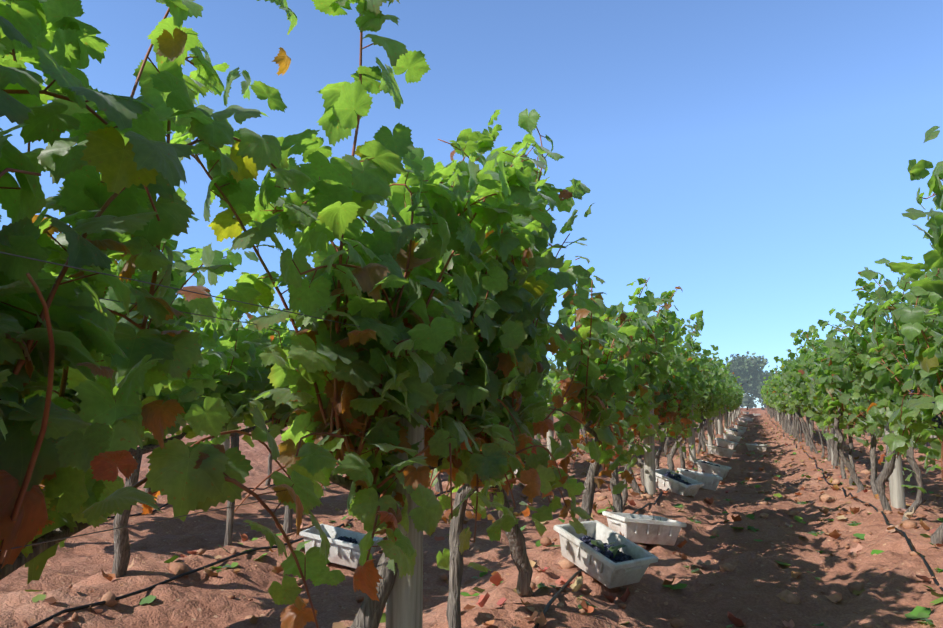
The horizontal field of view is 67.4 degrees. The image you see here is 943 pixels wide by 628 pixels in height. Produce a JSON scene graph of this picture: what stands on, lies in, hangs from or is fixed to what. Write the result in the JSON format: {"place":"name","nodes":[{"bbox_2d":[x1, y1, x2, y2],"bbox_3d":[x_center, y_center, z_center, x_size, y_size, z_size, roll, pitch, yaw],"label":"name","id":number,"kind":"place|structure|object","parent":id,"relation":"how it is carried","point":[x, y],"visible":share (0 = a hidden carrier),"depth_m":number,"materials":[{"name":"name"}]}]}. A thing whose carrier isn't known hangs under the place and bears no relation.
{"place":"outdoors","nodes":[
{"label":"outdoors","id":0,"kind":"place"},
{"bbox_2d":[0,252,931,550],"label":"trellis wires","id":1,"kind":"object","parent":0,"point":[190,378],"visible":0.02,"depth_m":1.36,"materials":[{"name":"grey metal"}]},
{"bbox_2d":[0,408,942,627],"bbox_3d":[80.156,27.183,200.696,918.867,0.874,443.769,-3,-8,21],"label":"ground","id":2,"kind":"structure","parent":0,"point":[751,585],"depth_m":4.73,"materials":[{"name":"red soil"}]},
{"bbox_2d":[0,0,586,627],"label":"vine leaves","id":3,"kind":"object","parent":2,"relation":"on","point":[84,454],"visible":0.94,"depth_m":1.69,"materials":[{"name":"green plant"}]},
{"bbox_2d":[299,524,382,568],"bbox_3d":[-0.930,1.649,5.010,0.496,0.170,0.346,8,-5,15],"label":"harvest crate","id":4,"kind":"object","parent":2,"relation":"on","point":[345,553],"visible":0.71,"depth_m":4.89,"materials":[{"name":"plastic"}]},
{"bbox_2d":[0,405,942,627],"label":"grapevine trunks","id":5,"kind":"object","parent":2,"relation":"on","point":[369,613],"visible":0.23,"depth_m":4.19,"materials":[{"name":"brown plant"}]},
{"bbox_2d":[0,8,942,627],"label":"vine shoots","id":6,"kind":"object","parent":2,"relation":"on","point":[44,314],"visible":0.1,"depth_m":1.89,"materials":[{"name":"plant"}]},
{"bbox_2d":[358,126,942,569],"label":"vine leaves","id":7,"kind":"object","parent":6,"relation":"attached to","point":[854,378],"visible":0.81,"depth_m":4.53,"materials":[{"name":"green plant"}]},
{"bbox_2d":[22,421,942,627],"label":"fallen leaves","id":8,"kind":"object","parent":2,"relation":"on","point":[915,613],"visible":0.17,"depth_m":4.55,"materials":[{"name":"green plant"}]},
{"bbox_2d":[24,187,942,627],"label":"vine leaves","id":9,"kind":"object","parent":2,"relation":"on","point":[236,389],"visible":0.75,"depth_m":4.73,"materials":[{"name":"green plant"}]},
{"bbox_2d":[28,413,942,627],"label":"drip hose","id":10,"kind":"object","parent":2,"relation":"on","point":[556,595],"visible":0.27,"depth_m":4.30,"materials":[{"name":"black"}]},
{"bbox_2d":[245,334,783,428],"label":"vine leaves","id":11,"kind":"object","parent":2,"relation":"on","point":[767,395],"visible":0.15,"depth_m":28.70,"materials":[{"name":"green plant"}]},
{"bbox_2d":[221,402,936,627],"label":"trellis posts","id":12,"kind":"object","parent":2,"relation":"on","point":[404,605],"visible":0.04,"depth_m":2.14,"materials":[{"name":"grey wood"}]},
{"bbox_2d":[553,520,657,587],"bbox_3d":[0.746,1.375,4.037,0.346,0.170,0.496,5,8,-35],"label":"harvest crate","id":13,"kind":"object","parent":2,"relation":"on","point":[595,564],"visible":0.83,"depth_m":3.96,"materials":[{"name":"plastic"}]},
{"bbox_2d":[602,511,686,545],"bbox_3d":[1.256,1.575,5.184,0.496,0.170,0.346,9,-10,-15],"label":"harvest crate","id":14,"kind":"object","parent":2,"relation":"on","point":[640,528],"visible":0.9,"depth_m":5.06,"materials":[{"name":"plastic"}]},
{"bbox_2d":[380,387,941,478],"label":"grape bunches","id":15,"kind":"object","parent":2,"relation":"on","point":[911,390],"visible":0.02,"depth_m":4.25,"materials":[{"name":"purple food"}]},
{"bbox_2d":[655,468,703,496],"bbox_3d":[2.234,1.870,7.775,0.346,0.170,0.496,7,6,-43],"label":"harvest crate","id":16,"kind":"object","parent":2,"relation":"on","point":[663,482],"visible":0.75,"depth_m":7.67,"materials":[{"name":"plastic"}]},
{"bbox_2d":[677,468,722,489],"bbox_3d":[2.804,2.044,8.732,0.496,0.170,0.346,9,-6,11],"label":"harvest crate","id":17,"kind":"object","parent":2,"relation":"on","point":[710,481],"visible":0.81,"depth_m":8.59,"materials":[{"name":"plastic"}]},
{"bbox_2d":[695,460,731,477],"bbox_3d":[3.851,2.481,11.288,0.496,0.170,0.346,10,-2,30],"label":"harvest crate","id":18,"kind":"object","parent":2,"relation":"on","point":[722,471],"visible":0.85,"depth_m":11.18,"materials":[{"name":"plastic"}]},
{"bbox_2d":[706,444,735,457],"bbox_3d":[5.046,2.791,14.359,0.496,0.170,0.346,12,-7,3],"label":"harvest crate","id":19,"kind":"object","parent":2,"relation":"on","point":[720,451],"visible":1,"depth_m":14.22,"materials":[{"name":"plastic"}]},
{"bbox_2d":[715,438,738,449],"bbox_3d":[6.330,3.230,17.575,0.496,0.170,0.346,12,0,32],"label":"harvest crate","id":20,"kind":"object","parent":2,"relation":"on","point":[728,444],"visible":1,"depth_m":17.47,"materials":[{"name":"plastic"}]},
{"bbox_2d":[723,433,741,441],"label":"harvest crate","id":21,"kind":"object","parent":2,"relation":"on","point":[732,437],"visible":0.98,"depth_m":20.66,"materials":[{"name":"plastic"}]},
{"bbox_2d":[725,428,742,435],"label":"harvest crate","id":22,"kind":"object","parent":2,"relation":"on","point":[735,433],"visible":0.85,"depth_m":23.92,"materials":[{"name":"plastic"}]},
{"bbox_2d":[734,425,747,430],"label":"harvest crate","id":23,"kind":"object","parent":2,"relation":"on","point":[740,427],"visible":0.92,"depth_m":31.25,"materials":[{"name":"plastic"}]},
{"bbox_2d":[737,421,747,425],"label":"harvest crate","id":24,"kind":"object","parent":2,"relation":"on","point":[741,423],"visible":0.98,"depth_m":34.95,"materials":[{"name":"plastic"}]},
{"bbox_2d":[738,418,747,422],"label":"harvest crate","id":25,"kind":"object","parent":2,"relation":"on","point":[743,420],"visible":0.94,"depth_m":39.59,"materials":[{"name":"plastic"}]},
{"bbox_2d":[718,351,771,394],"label":"oak tree","id":26,"kind":"object","parent":2,"relation":"on","point":[749,370],"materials":[{"name":"green plant"}]},
{"bbox_2d":[740,390,765,409],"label":"scrub","id":27,"kind":"object","parent":2,"relation":"on","point":[747,398],"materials":[{"name":"green plant"}]},
{"bbox_2d":[746,444,767,451],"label":"harvest crate","id":28,"kind":"object","parent":2,"relation":"on","point":[758,447],"visible":0.85,"depth_m":17.64,"materials":[{"name":"plastic"}]},
{"bbox_2d":[746,370,775,397],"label":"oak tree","id":29,"kind":"object","parent":2,"relation":"on","point":[757,393],"depth_m":133.32,"materials":[{"name":"green plant"}]},
{"bbox_2d":[0,0,942,407],"label":"sky","id":30,"kind":"structure","parent":0,"point":[751,158],"materials":[{"name":"blue"}]},
{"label":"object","id":31,"kind":"object","parent":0,"visible":0},
{"bbox_2d":[337,419,760,562],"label":"grapes","id":32,"kind":"object","parent":31,"relation":"on","point":[619,556],"visible":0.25,"depth_m":4.06,"materials":[{"name":"food"}]},
{"bbox_2d":[345,471,688,550],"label":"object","id":33,"kind":"object","parent":32,"relation":"on","point":[603,543],"visible":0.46,"depth_m":4.09,"materials":[{"name":"green"}]}
]}

